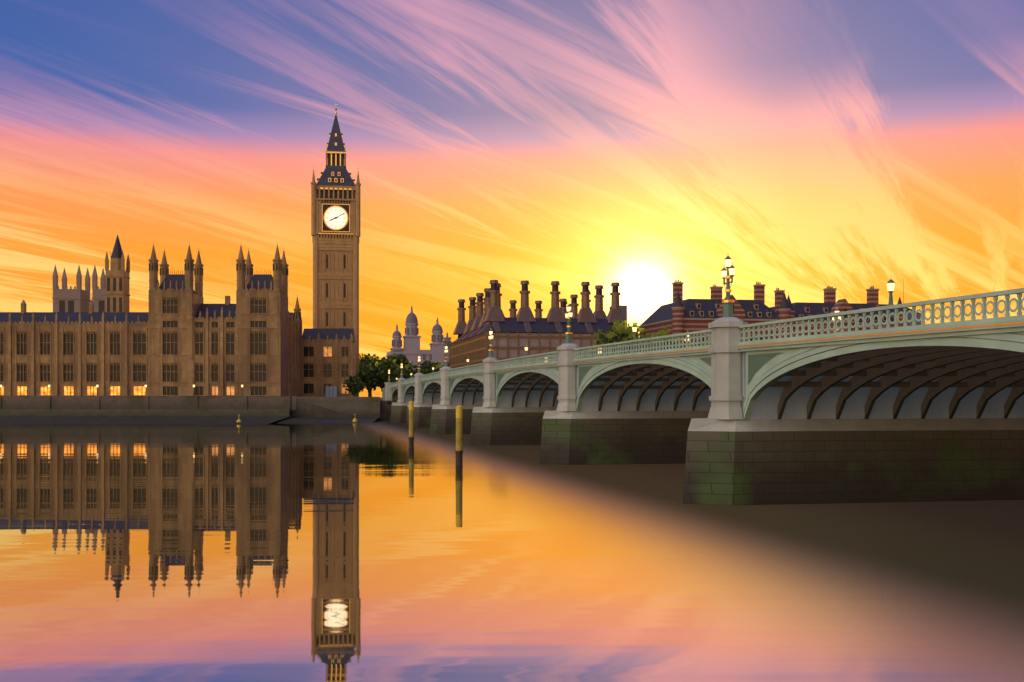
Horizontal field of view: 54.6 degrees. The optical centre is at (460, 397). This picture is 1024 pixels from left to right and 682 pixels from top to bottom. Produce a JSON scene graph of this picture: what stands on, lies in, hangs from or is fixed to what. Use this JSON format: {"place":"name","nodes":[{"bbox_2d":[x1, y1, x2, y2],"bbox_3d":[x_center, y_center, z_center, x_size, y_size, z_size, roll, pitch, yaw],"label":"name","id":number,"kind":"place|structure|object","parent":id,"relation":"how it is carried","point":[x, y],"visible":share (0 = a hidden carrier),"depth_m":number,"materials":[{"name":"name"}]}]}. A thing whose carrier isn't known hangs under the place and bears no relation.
{"place":"outdoors","nodes":[
{"label":"outdoors","id":0,"kind":"place"},
{"bbox_2d":[290,397,391,420],"bbox_3d":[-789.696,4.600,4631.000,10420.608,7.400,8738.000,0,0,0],"label":"westminster ground","id":1,"kind":"structure","parent":0,"point":[383,409],"depth_m":272.65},
{"bbox_2d":[52,265,125,311],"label":"abbey towers","id":2,"kind":"structure","parent":1,"relation":"on","point":[75,299],"depth_m":600.00,"materials":[{"name":"stone"}]},
{"bbox_2d":[0,396,379,424],"bbox_3d":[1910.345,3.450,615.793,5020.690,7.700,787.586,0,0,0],"label":"river wall","id":3,"kind":"structure","parent":1,"relation":"on","point":[131,410],"depth_m":261.25,"materials":[{"name":"stone"}]},
{"bbox_2d":[0,235,355,399],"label":"palace of westminster","id":4,"kind":"structure","parent":3,"relation":"on","point":[179,338],"depth_m":271.99,"materials":[{"name":"stone"}]},
{"bbox_2d":[325,386,336,396],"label":"hoarding","id":5,"kind":"object","parent":1,"relation":"on","point":[330,391],"visible":0.64,"depth_m":296.00,"materials":[{"name":"blue metal"}]},
{"bbox_2d":[311,104,360,396],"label":"clock tower","id":6,"kind":"structure","parent":1,"relation":"on","point":[335,212],"depth_m":318.31,"materials":[{"name":"stone"}]},
{"bbox_2d":[342,375,365,396],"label":"green tree","id":7,"kind":"object","parent":1,"relation":"on","point":[354,385],"visible":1,"depth_m":290.42,"materials":[{"name":"green plant"}]},
{"bbox_2d":[359,353,381,396],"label":"square tree","id":8,"kind":"object","parent":1,"relation":"on","point":[365,359],"visible":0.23,"depth_m":451.20,"materials":[{"name":"green plant"}]},
{"bbox_2d":[356,364,388,396],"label":"green tree","id":9,"kind":"object","parent":1,"relation":"on","point":[368,376],"visible":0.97,"depth_m":300.69,"materials":[{"name":"green plant"}]},
{"bbox_2d":[373,359,403,390],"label":"green tree","id":10,"kind":"object","parent":1,"relation":"on","point":[390,365],"visible":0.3,"depth_m":311.35,"materials":[{"name":"green plant"}]},
{"bbox_2d":[371,353,413,369],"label":"square tree","id":11,"kind":"object","parent":1,"relation":"on","point":[400,359],"visible":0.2,"depth_m":417.07,"materials":[{"name":"green plant"}]},
{"bbox_2d":[390,365,417,381],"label":"green tree","id":12,"kind":"object","parent":1,"relation":"on","point":[407,370],"visible":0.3,"depth_m":297.52,"materials":[{"name":"green plant"}]},
{"bbox_2d":[386,306,451,368],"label":"government offices","id":13,"kind":"structure","parent":1,"relation":"on","point":[411,351],"depth_m":556.62,"materials":[{"name":"grey stone"}]},
{"bbox_2d":[412,363,435,375],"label":"green tree","id":14,"kind":"object","parent":1,"relation":"on","point":[425,369],"visible":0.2,"depth_m":315.86,"materials":[{"name":"green plant"}]},
{"bbox_2d":[418,360,443,371],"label":"square tree","id":15,"kind":"object","parent":1,"relation":"on","point":[436,366],"visible":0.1,"depth_m":467.63,"materials":[{"name":"green plant"}]},
{"bbox_2d":[580,348,600,357],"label":"embankment tree","id":16,"kind":"object","parent":1,"relation":"on","point":[588,353],"visible":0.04,"depth_m":291.79,"materials":[{"name":"green plant"}]},
{"bbox_2d":[592,319,657,355],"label":"embankment tree","id":17,"kind":"object","parent":1,"relation":"on","point":[618,331],"visible":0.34,"depth_m":292.68,"materials":[{"name":"green plant"}]},
{"bbox_2d":[650,325,684,350],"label":"embankment tree","id":18,"kind":"object","parent":1,"relation":"on","point":[662,332],"visible":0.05,"depth_m":296.38,"materials":[{"name":"green plant"}]},
{"bbox_2d":[0,420,1023,681],"bbox_3d":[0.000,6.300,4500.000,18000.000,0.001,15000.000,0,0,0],"label":"river water","id":19,"kind":"structure","parent":0,"point":[328,552],"depth_m":36.01,"materials":[{"name":"orange liquid"}]},
{"bbox_2d":[408,401,413,448],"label":"mooring post","id":20,"kind":"object","parent":19,"relation":"in","point":[411,425],"visible":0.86,"depth_m":121.75,"materials":[{"name":"yellow wood"}]},
{"bbox_2d":[455,405,462,465],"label":"mooring post","id":21,"kind":"object","parent":19,"relation":"in","point":[459,451],"visible":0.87,"depth_m":90.74,"materials":[{"name":"yellow wood"}]},
{"bbox_2d":[382,255,1023,504],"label":"bridge","id":22,"kind":"structure","parent":19,"relation":"in","point":[933,411],"depth_m":59.43,"materials":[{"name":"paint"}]},
{"bbox_2d":[0,0,1023,396],"label":"sky","id":23,"kind":"structure","parent":0,"point":[849,146],"materials":[{"name":"orange"}]},
{"bbox_2d":[449,280,626,369],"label":"building","id":24,"kind":"structure","parent":0,"point":[514,334],"depth_m":315.26,"materials":[{"name":"brown stone"}]},
{"bbox_2d":[609,279,903,344],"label":"norman shaw buildings","id":25,"kind":"structure","parent":0,"point":[679,314],"depth_m":330.43,"materials":[{"name":"brick"}]},
{"bbox_2d":[879,278,920,325],"bbox_3d":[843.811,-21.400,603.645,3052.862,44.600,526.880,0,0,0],"label":"distant buildings","id":26,"kind":"structure","parent":0,"point":[909,315],"depth_m":380.63,"materials":[{"name":"stone"}]}
]}

